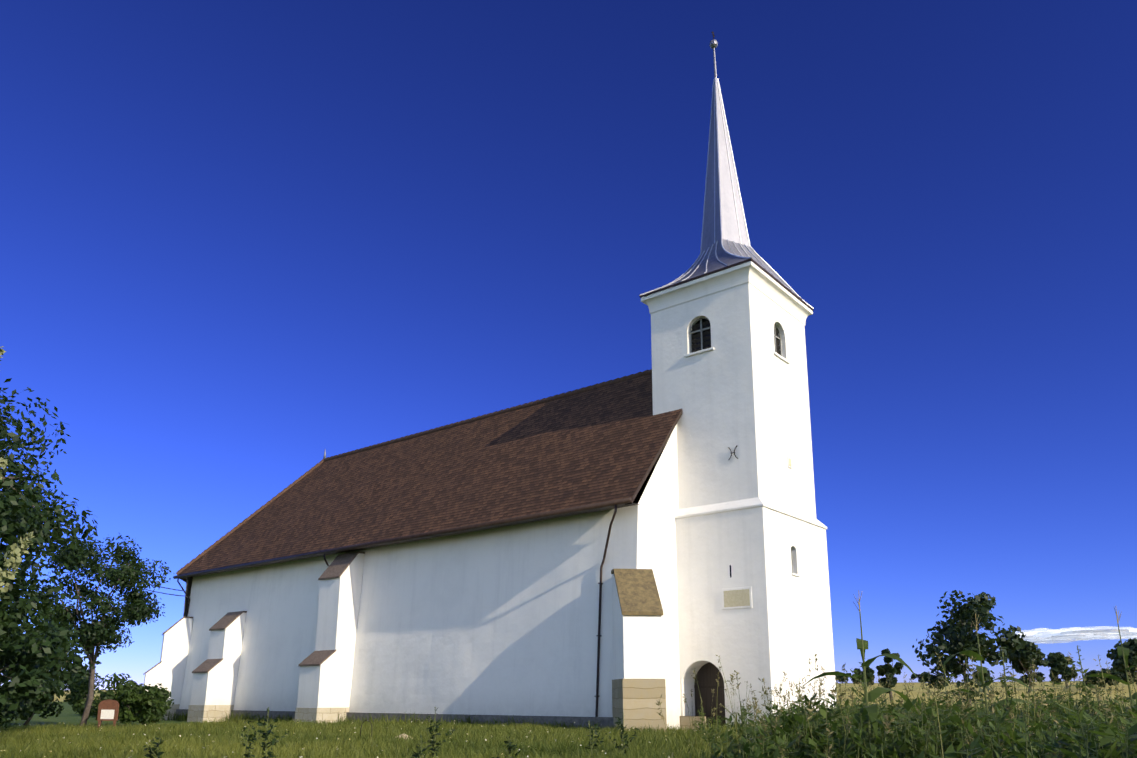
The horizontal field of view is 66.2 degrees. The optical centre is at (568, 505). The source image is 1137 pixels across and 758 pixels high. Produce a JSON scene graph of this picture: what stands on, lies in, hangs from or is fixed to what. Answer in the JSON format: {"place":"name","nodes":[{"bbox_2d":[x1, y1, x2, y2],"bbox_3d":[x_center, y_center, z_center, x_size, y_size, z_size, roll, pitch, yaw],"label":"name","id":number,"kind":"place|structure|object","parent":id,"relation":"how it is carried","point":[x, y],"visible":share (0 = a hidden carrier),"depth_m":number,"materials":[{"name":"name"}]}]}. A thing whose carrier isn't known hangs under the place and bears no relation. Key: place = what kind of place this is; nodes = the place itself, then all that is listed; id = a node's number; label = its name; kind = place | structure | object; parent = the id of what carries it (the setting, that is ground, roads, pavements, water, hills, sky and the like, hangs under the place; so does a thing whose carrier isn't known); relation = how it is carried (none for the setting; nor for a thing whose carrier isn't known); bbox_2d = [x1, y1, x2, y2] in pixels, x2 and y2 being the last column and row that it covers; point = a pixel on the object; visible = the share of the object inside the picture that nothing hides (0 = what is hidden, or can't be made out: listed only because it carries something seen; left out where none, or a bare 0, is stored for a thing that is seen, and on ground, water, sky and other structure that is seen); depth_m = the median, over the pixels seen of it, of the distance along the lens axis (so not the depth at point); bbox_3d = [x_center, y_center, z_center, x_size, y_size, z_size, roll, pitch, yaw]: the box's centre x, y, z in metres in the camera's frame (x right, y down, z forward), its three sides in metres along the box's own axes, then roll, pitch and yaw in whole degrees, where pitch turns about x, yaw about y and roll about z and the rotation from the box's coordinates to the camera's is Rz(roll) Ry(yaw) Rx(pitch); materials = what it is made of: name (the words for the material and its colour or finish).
{"place":"outdoors","nodes":[
{"label":"outdoors","id":0,"kind":"place"},
{"bbox_2d":[0,346,34,650],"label":"cluster","id":1,"kind":"object","parent":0,"point":[15,550],"depth_m":4.03,"materials":[{"name":"plant"}]},
{"bbox_2d":[0,709,755,757],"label":"lawn grass","id":2,"kind":"structure","parent":0,"point":[93,741],"depth_m":19.50,"materials":[{"name":"green plant"}]},
{"bbox_2d":[0,0,1136,689],"label":"sky","id":3,"kind":"structure","parent":0,"point":[242,242],"materials":[{"name":"blue"}]},
{"bbox_2d":[1,681,1136,751],"bbox_3d":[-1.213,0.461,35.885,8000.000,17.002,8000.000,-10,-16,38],"label":"ground","id":4,"kind":"structure","parent":0,"point":[68,715],"depth_m":122.51,"materials":[{"name":"green plant"}]},
{"bbox_2d":[0,619,78,727],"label":"thicket","id":5,"kind":"object","parent":4,"relation":"on","point":[25,656],"depth_m":19.90,"materials":[{"name":"green plant"}]},
{"bbox_2d":[0,378,97,650],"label":"tree","id":6,"kind":"object","parent":4,"relation":"on","point":[20,516],"depth_m":11.07,"materials":[{"name":"green plant"}]},
{"bbox_2d":[0,619,100,722],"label":"thicket","id":7,"kind":"object","parent":4,"relation":"on","point":[75,667],"depth_m":24.93,"materials":[{"name":"green plant"}]},
{"bbox_2d":[1,665,102,724],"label":"thicket","id":8,"kind":"object","parent":4,"relation":"on","point":[66,688],"depth_m":38.00,"materials":[{"name":"green plant"}]},
{"bbox_2d":[23,533,170,726],"bbox_3d":[-16.728,4.461,30.675,5.388,7.102,5.085,-10,-16,38],"label":"tree","id":9,"kind":"object","parent":4,"relation":"on","point":[135,600],"depth_m":30.35,"materials":[{"name":"green plant"}]},
{"bbox_2d":[63,672,140,723],"bbox_3d":[-18.964,7.966,35.609,2.445,2.299,2.518,-10,-16,38],"label":"shrub","id":10,"kind":"object","parent":4,"relation":"on","point":[72,698],"depth_m":35.37,"materials":[{"name":"green plant"}]},
{"bbox_2d":[97,699,118,727],"bbox_3d":[-15.373,7.039,29.080,0.672,1.136,0.064,0,-12,1],"label":"info sign","id":11,"kind":"object","parent":4,"relation":"on","point":[108,709],"visible":0.92,"depth_m":29.09,"materials":[{"name":"brown wood"}]},
{"bbox_2d":[95,679,170,725],"bbox_3d":[-17.016,7.819,34.241,2.035,2.046,2.729,-10,-16,38],"label":"shrub","id":12,"kind":"object","parent":4,"relation":"on","point":[152,700],"depth_m":34.06,"materials":[{"name":"green plant"}]},
{"bbox_2d":[123,683,173,724],"bbox_3d":[-18.023,8.501,37.041,2.432,1.898,2.282,-10,-16,38],"label":"shrub","id":13,"kind":"object","parent":4,"relation":"on","point":[166,707],"depth_m":36.81,"materials":[{"name":"green plant"}]},
{"bbox_2d":[143,737,164,757],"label":"weed","id":14,"kind":"object","parent":4,"relation":"on","point":[154,749],"depth_m":11.89,"materials":[{"name":"green plant"}]},
{"bbox_2d":[240,727,265,757],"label":"weed","id":15,"kind":"object","parent":4,"relation":"on","point":[252,736],"depth_m":11.43,"materials":[{"name":"green plant"}]},
{"bbox_2d":[246,707,288,757],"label":"weed","id":16,"kind":"object","parent":4,"relation":"on","point":[266,737],"depth_m":12.96,"materials":[{"name":"green plant"}]},
{"bbox_2d":[0,720,741,757],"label":"meadow flowers","id":17,"kind":"object","parent":4,"relation":"on","point":[354,732],"visible":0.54,"depth_m":19.01,"materials":[{"name":"green plant"}]},
{"bbox_2d":[143,426,680,730],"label":"church nave","id":18,"kind":"structure","parent":4,"relation":"on","point":[501,623],"depth_m":34.02,"materials":[{"name":"white paint"}]},
{"bbox_2d":[16,536,188,596],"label":"power lines","id":19,"kind":"object","parent":18,"relation":"attached to","point":[161,587],"visible":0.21,"depth_m":44.10,"materials":[{"name":"metal"}]},
{"bbox_2d":[173,497,631,716],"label":"church gutters","id":20,"kind":"object","parent":18,"relation":"attached to","point":[532,516],"visible":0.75,"depth_m":33.29,"materials":[{"name":"metal"}]},
{"bbox_2d":[178,374,682,581],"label":"roof","id":21,"kind":"structure","parent":18,"relation":"on","point":[602,444],"depth_m":38.15,"materials":[{"name":"brown tile"}]},
{"bbox_2d":[176,369,651,574],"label":"church ridge tiles","id":22,"kind":"object","parent":21,"relation":"on","point":[555,397],"visible":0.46,"depth_m":45.19,"materials":[{"name":"brown tile"}]},
{"bbox_2d":[410,734,426,757],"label":"weed","id":23,"kind":"object","parent":4,"relation":"on","point":[416,755],"depth_m":12.35,"materials":[{"name":"green plant"}]},
{"bbox_2d":[425,707,454,757],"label":"weed","id":24,"kind":"object","parent":4,"relation":"on","point":[434,742],"depth_m":14.43,"materials":[{"name":"green plant"}]},
{"bbox_2d":[491,736,520,757],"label":"weed","id":25,"kind":"object","parent":4,"relation":"on","point":[512,746],"depth_m":12.46,"materials":[{"name":"green plant"}]},
{"bbox_2d":[585,721,605,756],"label":"weed","id":26,"kind":"object","parent":4,"relation":"on","point":[595,732],"depth_m":14.98,"materials":[{"name":"green plant"}]},
{"bbox_2d":[605,712,637,753],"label":"weed","id":27,"kind":"object","parent":4,"relation":"on","point":[618,722],"depth_m":15.89,"materials":[{"name":"green plant"}]},
{"bbox_2d":[692,706,705,734],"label":"weed","id":28,"kind":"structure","parent":4,"relation":"on","point":[699,728],"depth_m":24.38,"materials":[{"name":"green plant"}]},
{"bbox_2d":[694,717,721,755],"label":"weed","id":29,"kind":"object","parent":4,"relation":"on","point":[706,733],"depth_m":16.13,"materials":[{"name":"green plant"}]},
{"bbox_2d":[713,715,723,741],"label":"weed","id":30,"kind":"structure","parent":4,"relation":"on","point":[719,720],"depth_m":22.90,"materials":[{"name":"green plant"}]},
{"bbox_2d":[737,701,756,741],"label":"weed","id":31,"kind":"object","parent":4,"relation":"on","point":[743,708],"depth_m":17.04,"materials":[{"name":"green plant"}]},
{"bbox_2d":[835,673,851,682],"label":"tree","id":32,"kind":"object","parent":4,"relation":"on","point":[839,677],"depth_m":447.35,"materials":[{"name":"green plant"}]},
{"bbox_2d":[799,638,924,746],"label":"corn leaves","id":33,"kind":"object","parent":4,"relation":"on","point":[873,695],"visible":0.65,"depth_m":8.70,"materials":[{"name":"green plant"}]},
{"bbox_2d":[851,661,874,685],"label":"tree","id":34,"kind":"object","parent":4,"relation":"on","point":[870,672],"depth_m":157.13,"materials":[{"name":"green plant"}]},
{"bbox_2d":[850,658,898,730],"bbox_3d":[4.157,2.922,11.689,0.742,1.751,0.488,-10,-16,38],"label":"weed","id":35,"kind":"object","parent":4,"relation":"on","point":[867,680],"depth_m":11.94,"materials":[{"name":"green plant"}]},
{"bbox_2d":[876,648,903,700],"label":"tree","id":36,"kind":"object","parent":4,"relation":"on","point":[887,668],"depth_m":110.10,"materials":[{"name":"green plant"}]},
{"bbox_2d":[659,655,1135,757],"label":"tall grass stalks","id":37,"kind":"object","parent":4,"relation":"on","point":[742,731],"depth_m":9.99,"materials":[{"name":"green plant"}]},
{"bbox_2d":[656,652,1136,757],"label":"tall grass heads","id":38,"kind":"object","parent":37,"relation":"attached to","point":[1032,684],"depth_m":9.40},
{"bbox_2d":[911,672,929,681],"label":"tree","id":39,"kind":"object","parent":4,"relation":"on","point":[913,676],"depth_m":473.34,"materials":[{"name":"green plant"}]},
{"bbox_2d":[711,680,1136,757],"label":"weed bed","id":40,"kind":"object","parent":4,"relation":"on","point":[1108,735],"depth_m":7.80,"materials":[{"name":"green plant"}]},
{"bbox_2d":[925,664,968,714],"bbox_3d":[7.765,4.184,17.728,0.946,1.902,0.668,-10,-16,38],"label":"weed","id":41,"kind":"object","parent":4,"relation":"on","point":[951,675],"depth_m":17.76,"materials":[{"name":"green plant"}]},
{"bbox_2d":[912,590,1026,706],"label":"tree","id":42,"kind":"object","parent":4,"relation":"on","point":[963,639],"depth_m":80.69,"materials":[{"name":"green plant"}]},
{"bbox_2d":[938,650,1059,732],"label":"plant leaves","id":43,"kind":"object","parent":4,"relation":"on","point":[970,653],"visible":0.4,"depth_m":10.50,"materials":[{"name":"green plant"}]},
{"bbox_2d":[993,651,1017,734],"bbox_3d":[4.662,2.401,9.245,0.371,1.702,0.678,-10,-16,38],"label":"weed","id":44,"kind":"object","parent":4,"relation":"on","point":[1013,703],"depth_m":9.39,"materials":[{"name":"green plant"}]},
{"bbox_2d":[1000,641,1049,692],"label":"tree","id":45,"kind":"object","parent":4,"relation":"on","point":[1026,655],"depth_m":130.34,"materials":[{"name":"green plant"}]},
{"bbox_2d":[1047,652,1077,688],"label":"tree","id":46,"kind":"object","parent":4,"relation":"on","point":[1057,663],"depth_m":144.83,"materials":[{"name":"green plant"}]},
{"bbox_2d":[1025,645,1127,730],"bbox_3d":[7.428,2.960,12.358,1.619,1.952,0.516,-10,-16,38],"label":"weed","id":47,"kind":"object","parent":4,"relation":"on","point":[1090,702],"depth_m":12.56,"materials":[{"name":"green plant"}]},
{"bbox_2d":[1062,646,1136,727],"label":"plant leaves","id":48,"kind":"object","parent":4,"relation":"on","point":[1116,678],"visible":0.69,"depth_m":10.65,"materials":[{"name":"green plant"}]},
{"bbox_2d":[1084,667,1123,686],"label":"bush","id":49,"kind":"object","parent":4,"relation":"on","point":[1114,672],"depth_m":150.29,"materials":[{"name":"green plant"}]},
{"bbox_2d":[1106,638,1136,684],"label":"tree","id":50,"kind":"object","parent":4,"relation":"on","point":[1118,661],"visible":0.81,"depth_m":132.08,"materials":[{"name":"green plant"}]},
{"bbox_2d":[641,261,835,732],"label":"church tower","id":51,"kind":"structure","parent":0,"point":[729,365],"depth_m":31.31,"materials":[{"name":"white paint"}]},
{"bbox_2d":[639,31,813,310],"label":"church spire","id":52,"kind":"structure","parent":51,"relation":"on","point":[725,242],"depth_m":35.37,"materials":[{"name":"silver metal"}]},
{"bbox_2d":[779,676,821,713],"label":"weed","id":53,"kind":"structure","parent":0,"point":[806,695],"depth_m":21.05,"materials":[{"name":"green plant"}]},
{"bbox_2d":[853,590,870,750],"bbox_3d":[2.949,1.973,8.651,0.100,2.270,0.063,-10,-16,38],"label":"corn stalk","id":54,"kind":"object","parent":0,"point":[865,682],"visible":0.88,"depth_m":8.72,"materials":[{"name":"green plant"}]},
{"bbox_2d":[972,614,987,714],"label":"corn stalk","id":55,"kind":"object","parent":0,"point":[981,667],"visible":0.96,"depth_m":10.55,"materials":[{"name":"green plant"}]},
{"bbox_2d":[1014,626,1136,643],"bbox_3d":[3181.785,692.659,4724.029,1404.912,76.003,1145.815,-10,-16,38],"label":"cloud","id":56,"kind":"structure","parent":0,"point":[1064,635],"depth_m":4626.43,"materials":[{"name":"white"}]},
{"bbox_2d":[1114,606,1135,718],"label":"weed","id":57,"kind":"object","parent":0,"point":[1131,700],"visible":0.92,"depth_m":10.62,"materials":[{"name":"green plant"}]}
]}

